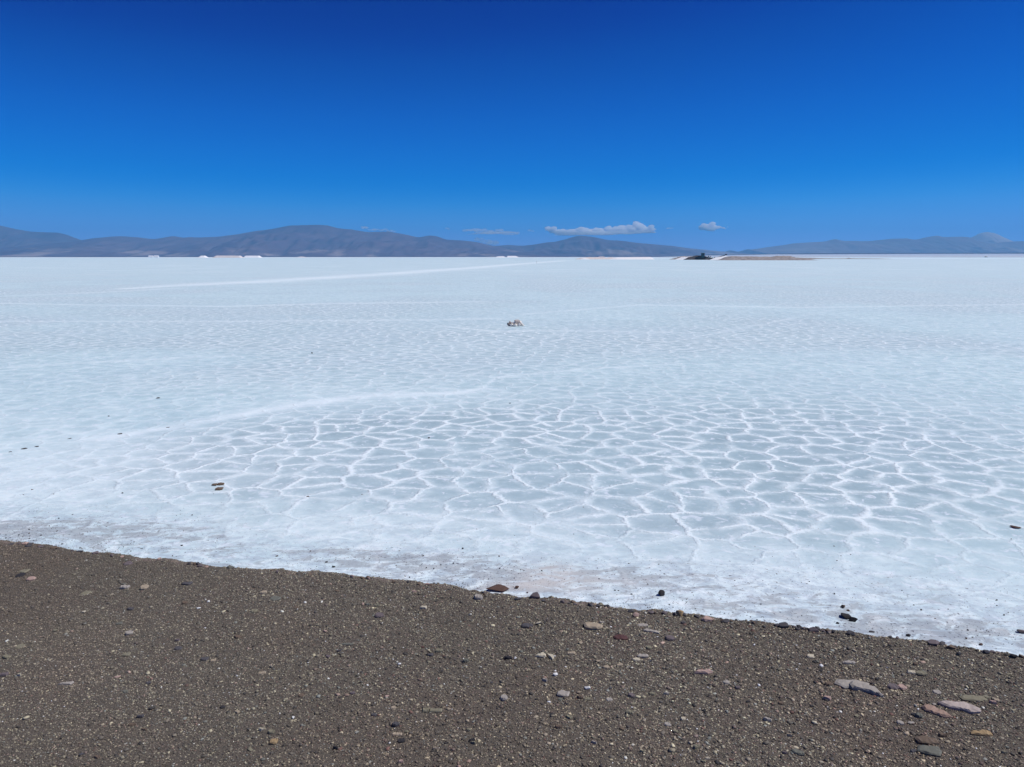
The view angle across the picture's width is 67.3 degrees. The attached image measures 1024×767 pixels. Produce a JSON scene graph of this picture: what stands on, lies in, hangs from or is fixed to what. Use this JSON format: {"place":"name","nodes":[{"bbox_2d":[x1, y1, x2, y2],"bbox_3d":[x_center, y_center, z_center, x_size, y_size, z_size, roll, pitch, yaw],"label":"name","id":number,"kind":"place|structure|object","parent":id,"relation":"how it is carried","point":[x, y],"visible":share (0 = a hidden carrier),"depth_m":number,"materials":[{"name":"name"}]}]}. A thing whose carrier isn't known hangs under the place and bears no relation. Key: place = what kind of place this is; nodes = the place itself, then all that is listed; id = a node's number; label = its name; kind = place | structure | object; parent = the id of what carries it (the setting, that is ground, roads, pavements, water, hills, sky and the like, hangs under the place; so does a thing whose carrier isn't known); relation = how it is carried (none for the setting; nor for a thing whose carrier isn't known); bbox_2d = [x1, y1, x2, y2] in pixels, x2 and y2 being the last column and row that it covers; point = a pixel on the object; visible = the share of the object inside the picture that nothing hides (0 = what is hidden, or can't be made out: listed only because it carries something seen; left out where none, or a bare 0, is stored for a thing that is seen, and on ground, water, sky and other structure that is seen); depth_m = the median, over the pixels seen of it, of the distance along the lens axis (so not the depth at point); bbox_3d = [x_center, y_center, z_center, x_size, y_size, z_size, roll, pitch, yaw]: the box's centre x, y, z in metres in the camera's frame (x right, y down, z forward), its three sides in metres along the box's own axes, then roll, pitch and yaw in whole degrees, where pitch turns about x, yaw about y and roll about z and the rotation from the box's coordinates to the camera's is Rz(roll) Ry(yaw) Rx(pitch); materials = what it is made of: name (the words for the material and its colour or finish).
{"place":"outdoors","nodes":[
{"label":"outdoors","id":0,"kind":"place"},
{"bbox_2d":[0,226,79,248],"bbox_3d":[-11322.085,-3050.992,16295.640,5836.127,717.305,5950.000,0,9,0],"label":"mountains","id":1,"kind":"structure","parent":0,"point":[10,237],"depth_m":16261.38,"materials":[{"name":"stone"}]},
{"bbox_2d":[0,225,579,256],"bbox_3d":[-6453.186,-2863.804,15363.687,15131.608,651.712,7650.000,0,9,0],"label":"mountains","id":2,"kind":"structure","parent":0,"point":[308,241],"depth_m":13907.92,"materials":[{"name":"grey stone"}]},
{"bbox_2d":[0,257,1023,655],"bbox_3d":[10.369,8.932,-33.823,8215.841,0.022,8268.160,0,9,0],"label":"salt flat","id":3,"kind":"structure","parent":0,"point":[708,437],"depth_m":15.19,"materials":[{"name":"white"}]},
{"bbox_2d":[213,256,243,257],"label":"salt heap","id":4,"kind":"object","parent":3,"relation":"on","point":[228,257],"visible":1,"depth_m":1932.15,"materials":[{"name":"white"}]},
{"bbox_2d":[244,256,262,257],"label":"salt heap","id":5,"kind":"object","parent":3,"relation":"on","point":[253,257],"visible":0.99,"depth_m":2099.97,"materials":[{"name":"white"}]},
{"bbox_2d":[486,584,508,590],"bbox_3d":[-0.146,2.059,7.706,0.166,0.047,0.178,7,12,38],"label":"stone","id":6,"kind":"object","parent":3,"relation":"on","point":[498,587],"visible":1,"depth_m":7.70,"materials":[{"name":"orange stone"}]},
{"bbox_2d":[577,257,612,258],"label":"heap","id":7,"kind":"object","parent":3,"relation":"on","point":[597,258],"visible":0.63,"depth_m":917.31,"materials":[{"name":"white"}]},
{"bbox_2d":[612,257,652,258],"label":"salt heap","id":8,"kind":"object","parent":3,"relation":"on","point":[633,258],"visible":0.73,"depth_m":865.83,"materials":[{"name":"white"}]},
{"bbox_2d":[658,590,664,595],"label":"stone","id":9,"kind":"object","parent":3,"relation":"on","point":[661,592],"visible":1,"depth_m":7.57,"materials":[{"name":"grey stone"}]},
{"bbox_2d":[684,255,709,259],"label":"earth heap","id":10,"kind":"object","parent":3,"relation":"on","point":[693,258],"visible":0.8,"depth_m":767.40,"materials":[{"name":"soil"}]},
{"bbox_2d":[696,253,712,258],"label":"excavator","id":11,"kind":"object","parent":10,"relation":"on","point":[702,256],"visible":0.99,"depth_m":765.51,"materials":[{"name":"metal"}]},
{"bbox_2d":[710,256,727,259],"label":"salt heap","id":12,"kind":"object","parent":3,"relation":"on","point":[717,258],"visible":0.64,"depth_m":733.82,"materials":[{"name":"white"}]},
{"bbox_2d":[719,256,812,259],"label":"spoil heap","id":13,"kind":"object","parent":3,"relation":"on","point":[759,258],"visible":0.9,"depth_m":684.07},
{"bbox_2d":[808,258,870,258],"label":"spoil heap","id":14,"kind":"object","parent":3,"relation":"on","point":[839,258],"visible":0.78,"depth_m":1009.18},
{"bbox_2d":[841,613,850,618],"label":"stone","id":15,"kind":"object","parent":3,"relation":"on","point":[847,616],"visible":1,"depth_m":7.09,"materials":[{"name":"black stone"}]},
{"bbox_2d":[849,617,857,621],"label":"stone","id":16,"kind":"object","parent":3,"relation":"on","point":[852,619],"visible":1,"depth_m":7.04,"materials":[{"name":"black stone"}]},
{"bbox_2d":[0,541,1023,766],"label":"gravel bank","id":17,"kind":"structure","parent":0,"point":[413,756],"depth_m":4.20,"materials":[{"name":"brown gravel"}]},
{"bbox_2d":[0,671,8,676],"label":"pebble","id":18,"kind":"object","parent":17,"relation":"on","point":[4,674],"visible":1,"depth_m":4.26,"materials":[{"name":"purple stone"}]},
{"bbox_2d":[2,654,9,658],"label":"pebble","id":19,"kind":"object","parent":17,"relation":"on","point":[6,656],"visible":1,"depth_m":4.46,"materials":[{"name":"beige stone"}]},
{"bbox_2d":[15,572,25,577],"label":"pebble","id":20,"kind":"object","parent":17,"relation":"on","point":[20,575],"visible":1,"depth_m":5.61,"materials":[{"name":"black stone"}]},
{"bbox_2d":[16,644,24,648],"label":"pebble","id":21,"kind":"object","parent":17,"relation":"on","point":[19,646],"visible":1,"depth_m":4.59,"materials":[{"name":"beige stone"}]},
{"bbox_2d":[18,569,29,572],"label":"pebble","id":22,"kind":"object","parent":17,"relation":"on","point":[24,570],"visible":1,"depth_m":5.68,"materials":[{"name":"beige stone"}]},
{"bbox_2d":[26,576,35,580],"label":"stone","id":23,"kind":"object","parent":17,"relation":"on","point":[31,578],"visible":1,"depth_m":5.53,"materials":[{"name":"beige stone"}]},
{"bbox_2d":[58,681,73,684],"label":"stone","id":24,"kind":"object","parent":17,"relation":"on","point":[67,683],"visible":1,"depth_m":4.18,"materials":[{"name":"grey stone"}]},
{"bbox_2d":[80,590,91,594],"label":"pebble","id":25,"kind":"object","parent":17,"relation":"on","point":[86,592],"visible":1,"depth_m":5.33,"materials":[{"name":"beige stone"}]},
{"bbox_2d":[120,584,129,588],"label":"stone","id":26,"kind":"object","parent":17,"relation":"on","point":[124,586],"visible":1,"depth_m":5.40,"materials":[{"name":"grey stone"}]},
{"bbox_2d":[121,652,130,656],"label":"pebble","id":27,"kind":"object","parent":17,"relation":"on","point":[125,654],"visible":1,"depth_m":4.49,"materials":[{"name":"beige stone"}]},
{"bbox_2d":[125,630,132,634],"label":"stone","id":28,"kind":"object","parent":17,"relation":"on","point":[129,632],"visible":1,"depth_m":4.75,"materials":[{"name":"grey stone"}]},
{"bbox_2d":[140,584,148,589],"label":"stone","id":29,"kind":"object","parent":17,"relation":"on","point":[144,587],"visible":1,"depth_m":5.39,"materials":[{"name":"beige stone"}]},
{"bbox_2d":[181,581,192,584],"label":"stone","id":30,"kind":"object","parent":17,"relation":"on","point":[187,583],"visible":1,"depth_m":5.47,"materials":[{"name":"grey stone"}]},
{"bbox_2d":[200,657,208,660],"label":"pebble","id":31,"kind":"object","parent":17,"relation":"on","point":[204,658],"visible":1,"depth_m":4.45,"materials":[{"name":"grey stone"}]},
{"bbox_2d":[268,729,274,734],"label":"pebble","id":32,"kind":"object","parent":17,"relation":"on","point":[271,731],"visible":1,"depth_m":3.75,"materials":[{"name":"beige stone"}]},
{"bbox_2d":[269,738,277,744],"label":"stone","id":33,"kind":"object","parent":17,"relation":"on","point":[274,741],"visible":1,"depth_m":3.67,"materials":[{"name":"beige stone"}]},
{"bbox_2d":[269,596,280,600],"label":"stone","id":34,"kind":"object","parent":17,"relation":"on","point":[275,598],"visible":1,"depth_m":5.22,"materials":[{"name":"grey stone"}]},
{"bbox_2d":[374,612,383,617],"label":"stone","id":35,"kind":"object","parent":17,"relation":"on","point":[379,614],"visible":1,"depth_m":4.98,"materials":[{"name":"grey stone"}]},
{"bbox_2d":[392,721,399,726],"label":"pebble","id":36,"kind":"object","parent":17,"relation":"on","point":[394,723],"visible":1,"depth_m":3.82,"materials":[{"name":"grey stone"}]},
{"bbox_2d":[392,732,401,735],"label":"stone","id":37,"kind":"object","parent":17,"relation":"on","point":[396,734],"visible":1,"depth_m":3.75,"materials":[{"name":"beige stone"}]},
{"bbox_2d":[397,738,404,742],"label":"pebble","id":38,"kind":"object","parent":17,"relation":"on","point":[400,740],"visible":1,"depth_m":3.69,"materials":[{"name":"black stone"}]},
{"bbox_2d":[422,707,428,712],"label":"stone","id":39,"kind":"object","parent":17,"relation":"on","point":[426,710],"visible":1,"depth_m":3.94,"materials":[{"name":"grey stone"}]},
{"bbox_2d":[429,708,441,712],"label":"stone","id":40,"kind":"object","parent":17,"relation":"on","point":[437,710],"visible":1,"depth_m":3.94,"materials":[{"name":"grey stone"}]},
{"bbox_2d":[474,594,482,599],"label":"stone","id":41,"kind":"object","parent":17,"relation":"on","point":[478,596],"visible":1,"depth_m":5.23,"materials":[{"name":"white stone"}]},
{"bbox_2d":[500,694,507,700],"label":"stone","id":42,"kind":"object","parent":17,"relation":"on","point":[503,697],"visible":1,"depth_m":4.04,"materials":[{"name":"white stone"}]},
{"bbox_2d":[521,623,532,627],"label":"stone","id":43,"kind":"object","parent":17,"relation":"on","point":[525,625],"visible":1,"depth_m":4.84,"materials":[{"name":"grey stone"}]},
{"bbox_2d":[530,592,539,598],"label":"stone","id":44,"kind":"object","parent":17,"relation":"on","point":[535,595],"visible":1,"depth_m":5.25,"materials":[{"name":"grey stone"}]},
{"bbox_2d":[535,652,545,657],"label":"stone","id":45,"kind":"object","parent":17,"relation":"on","point":[542,655],"visible":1,"depth_m":4.47,"materials":[{"name":"beige stone"}]},
{"bbox_2d":[547,653,553,660],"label":"stone","id":46,"kind":"object","parent":17,"relation":"on","point":[551,656],"visible":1,"depth_m":4.47,"materials":[{"name":"beige stone"}]},
{"bbox_2d":[557,690,569,696],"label":"stone","id":47,"kind":"object","parent":17,"relation":"on","point":[561,693],"visible":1,"depth_m":4.08,"materials":[{"name":"white stone"}]},
{"bbox_2d":[584,622,602,629],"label":"stone","id":48,"kind":"object","parent":17,"relation":"on","point":[592,626],"visible":1,"depth_m":4.81,"materials":[{"name":"beige stone"}]},
{"bbox_2d":[613,634,627,639],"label":"stone","id":49,"kind":"object","parent":17,"relation":"on","point":[620,637],"visible":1,"depth_m":4.68,"materials":[{"name":"stone"}]},
{"bbox_2d":[625,709,632,714],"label":"pebble","id":50,"kind":"object","parent":17,"relation":"on","point":[628,711],"visible":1,"depth_m":3.91,"materials":[{"name":"beige stone"}]},
{"bbox_2d":[637,654,647,657],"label":"stone","id":51,"kind":"object","parent":17,"relation":"on","point":[642,655],"visible":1,"depth_m":4.47,"materials":[{"name":"grey stone"}]},
{"bbox_2d":[637,623,648,626],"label":"stone","id":52,"kind":"object","parent":17,"relation":"on","point":[643,624],"visible":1,"depth_m":4.85,"materials":[{"name":"beige stone"}]},
{"bbox_2d":[643,628,659,633],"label":"stone","id":53,"kind":"object","parent":17,"relation":"on","point":[650,630],"visible":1,"depth_m":4.78,"materials":[{"name":"grey stone"}]},
{"bbox_2d":[665,635,674,640],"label":"stone","id":54,"kind":"object","parent":17,"relation":"on","point":[669,638],"visible":1,"depth_m":4.68,"materials":[{"name":"grey stone"}]},
{"bbox_2d":[676,610,683,616],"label":"stone","id":55,"kind":"object","parent":17,"relation":"on","point":[679,613],"visible":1,"depth_m":5.00,"materials":[{"name":"brown stone"}]},
{"bbox_2d":[694,669,712,674],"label":"stone","id":56,"kind":"object","parent":17,"relation":"on","point":[704,672],"visible":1,"depth_m":4.30,"materials":[{"name":"stone"}]},
{"bbox_2d":[701,615,714,621],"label":"stone","id":57,"kind":"object","parent":17,"relation":"on","point":[705,618],"visible":1,"depth_m":4.92,"materials":[{"name":"pink stone"}]},
{"bbox_2d":[763,717,771,721],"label":"pebble","id":58,"kind":"object","parent":17,"relation":"on","point":[767,719],"visible":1,"depth_m":3.86,"materials":[{"name":"grey stone"}]},
{"bbox_2d":[779,622,788,627],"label":"stone","id":59,"kind":"object","parent":17,"relation":"on","point":[783,625],"visible":1,"depth_m":4.83,"materials":[{"name":"grey stone"}]},
{"bbox_2d":[791,749,803,756],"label":"stone","id":60,"kind":"object","parent":17,"relation":"on","point":[798,752],"visible":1,"depth_m":3.61,"materials":[{"name":"grey stone"}]},
{"bbox_2d":[806,654,814,658],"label":"stone","id":61,"kind":"object","parent":17,"relation":"on","point":[811,656],"visible":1,"depth_m":4.48,"materials":[{"name":"beige stone"}]},
{"bbox_2d":[809,627,818,632],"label":"stone","id":62,"kind":"object","parent":17,"relation":"on","point":[813,629],"visible":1,"depth_m":4.78,"materials":[{"name":"grey stone"}]},
{"bbox_2d":[823,695,830,700],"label":"stone","id":63,"kind":"object","parent":17,"relation":"on","point":[828,698],"visible":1,"depth_m":4.04,"materials":[{"name":"stone"}]},
{"bbox_2d":[825,681,832,685],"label":"pebble","id":64,"kind":"object","parent":17,"relation":"on","point":[828,683],"visible":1,"depth_m":4.17,"materials":[{"name":"brown stone"}]},
{"bbox_2d":[842,660,856,663],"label":"stone","id":65,"kind":"object","parent":17,"relation":"on","point":[848,662],"visible":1,"depth_m":4.40,"materials":[{"name":"grey stone"}]},
{"bbox_2d":[846,630,854,635],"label":"stone","id":66,"kind":"object","parent":17,"relation":"on","point":[850,632],"visible":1,"depth_m":4.74,"materials":[{"name":"grey stone"}]},
{"bbox_2d":[834,679,868,688],"bbox_3d":[1.848,1.635,4.178,0.188,0.021,0.085,1,9,4],"label":"stone","id":67,"kind":"object","parent":17,"relation":"on","point":[843,683],"visible":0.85,"depth_m":4.18,"materials":[{"name":"grey stone"}]},
{"bbox_2d":[849,681,883,696],"bbox_3d":[1.899,1.639,4.121,0.170,0.041,0.061,5,11,27],"label":"stone","id":68,"kind":"object","parent":17,"relation":"on","point":[866,688],"visible":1,"depth_m":4.12,"materials":[{"name":"grey stone"}]},
{"bbox_2d":[887,683,898,689],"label":"stone","id":69,"kind":"object","parent":17,"relation":"on","point":[892,686],"visible":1,"depth_m":4.14,"materials":[{"name":"stone"}]},
{"bbox_2d":[898,683,906,689],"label":"stone","id":70,"kind":"object","parent":17,"relation":"on","point":[902,686],"visible":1,"depth_m":4.14,"materials":[{"name":"pink stone"}]},
{"bbox_2d":[907,670,915,674],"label":"stone","id":71,"kind":"object","parent":17,"relation":"on","point":[911,671],"visible":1,"depth_m":4.30,"materials":[{"name":"beige stone"}]},
{"bbox_2d":[915,712,922,718],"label":"stone","id":72,"kind":"object","parent":17,"relation":"on","point":[918,715],"visible":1,"depth_m":3.88,"materials":[{"name":"grey stone"}]},
{"bbox_2d":[915,670,927,675],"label":"stone","id":73,"kind":"object","parent":17,"relation":"on","point":[920,673],"visible":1,"depth_m":4.28,"materials":[{"name":"grey stone"}]},
{"bbox_2d":[914,735,939,744],"bbox_3d":[1.991,1.715,3.694,0.107,0.021,0.061,2,10,11],"label":"stone","id":74,"kind":"object","parent":17,"relation":"on","point":[925,740],"visible":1,"depth_m":3.68,"materials":[{"name":"brown stone"}]},
{"bbox_2d":[917,745,941,756],"bbox_3d":[1.963,1.728,3.621,0.112,0.021,0.079,2,10,11],"label":"stone","id":75,"kind":"object","parent":17,"relation":"on","point":[935,751],"visible":1,"depth_m":3.61,"materials":[{"name":"grey stone"}]},
{"bbox_2d":[927,639,939,645],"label":"stone","id":76,"kind":"object","parent":17,"relation":"on","point":[932,642],"visible":1,"depth_m":4.62,"materials":[{"name":"grey stone"}]},
{"bbox_2d":[921,704,952,718],"bbox_3d":[2.170,1.680,3.925,0.068,0.028,0.145,-6,11,-34],"label":"stone","id":77,"kind":"object","parent":17,"relation":"on","point":[932,709],"visible":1,"depth_m":3.92,"materials":[{"name":"pink stone"}]},
{"bbox_2d":[932,690,941,694],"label":"pebble","id":78,"kind":"object","parent":17,"relation":"on","point":[937,692],"visible":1,"depth_m":4.11,"materials":[{"name":"grey stone"}]},
{"bbox_2d":[938,732,946,736],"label":"pebble","id":79,"kind":"object","parent":17,"relation":"on","point":[940,734],"visible":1,"depth_m":3.73,"materials":[{"name":"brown stone"}]},
{"bbox_2d":[946,644,955,649],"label":"stone","id":80,"kind":"object","parent":17,"relation":"on","point":[951,646],"visible":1,"depth_m":4.57,"materials":[{"name":"brown stone"}]},
{"bbox_2d":[938,700,980,713],"bbox_3d":[2.313,1.667,3.980,0.197,0.026,0.086,5,11,28],"label":"stone","id":81,"kind":"object","parent":17,"relation":"on","point":[966,707],"visible":1,"depth_m":3.96,"materials":[{"name":"stone"}]},
{"bbox_2d":[959,694,987,700],"bbox_3d":[2.433,1.660,4.056,0.139,0.015,0.057,1,9,6],"label":"stone","id":82,"kind":"object","parent":17,"relation":"on","point":[964,697],"visible":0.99,"depth_m":4.05,"materials":[{"name":"beige stone"}]},
{"bbox_2d":[971,729,992,735],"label":"stone","id":83,"kind":"object","parent":17,"relation":"on","point":[982,732],"visible":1,"depth_m":3.74,"materials":[{"name":"beige stone"}]},
{"bbox_2d":[0,0,1023,251],"label":"sky","id":84,"kind":"structure","parent":0,"point":[714,125],"materials":[{"name":"blue"}]},
{"bbox_2d":[498,236,753,256],"bbox_3d":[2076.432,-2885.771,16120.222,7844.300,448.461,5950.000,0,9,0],"label":"mountains","id":85,"kind":"structure","parent":0,"point":[584,246],"depth_m":15344.92,"materials":[{"name":"stone"}]},
{"bbox_2d":[725,249,767,253],"bbox_3d":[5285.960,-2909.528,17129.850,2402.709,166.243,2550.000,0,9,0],"label":"mountains","id":86,"kind":"structure","parent":0,"point":[750,251],"depth_m":16999.44,"materials":[{"name":"stone"}]},
{"bbox_2d":[664,254,1023,256],"bbox_3d":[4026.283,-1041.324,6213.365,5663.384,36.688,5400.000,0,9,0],"label":"salt plain","id":87,"kind":"structure","parent":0,"point":[902,255],"depth_m":6506.07,"materials":[{"name":"white"}]},
{"bbox_2d":[685,253,1023,255],"bbox_3d":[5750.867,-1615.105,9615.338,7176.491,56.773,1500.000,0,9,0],"label":"shore","id":88,"kind":"structure","parent":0,"point":[870,253],"depth_m":9746.65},
{"bbox_2d":[752,236,1023,253],"bbox_3d":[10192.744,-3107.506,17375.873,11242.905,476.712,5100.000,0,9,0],"label":"mountains","id":89,"kind":"structure","parent":0,"point":[935,244],"depth_m":16947.33,"materials":[{"name":"grey stone"}]},
{"bbox_2d":[971,232,1012,242],"bbox_3d":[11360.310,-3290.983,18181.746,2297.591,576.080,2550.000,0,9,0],"label":"mountains","id":90,"kind":"structure","parent":0,"point":[990,237],"depth_m":18141.95,"materials":[{"name":"stone"}]}
]}

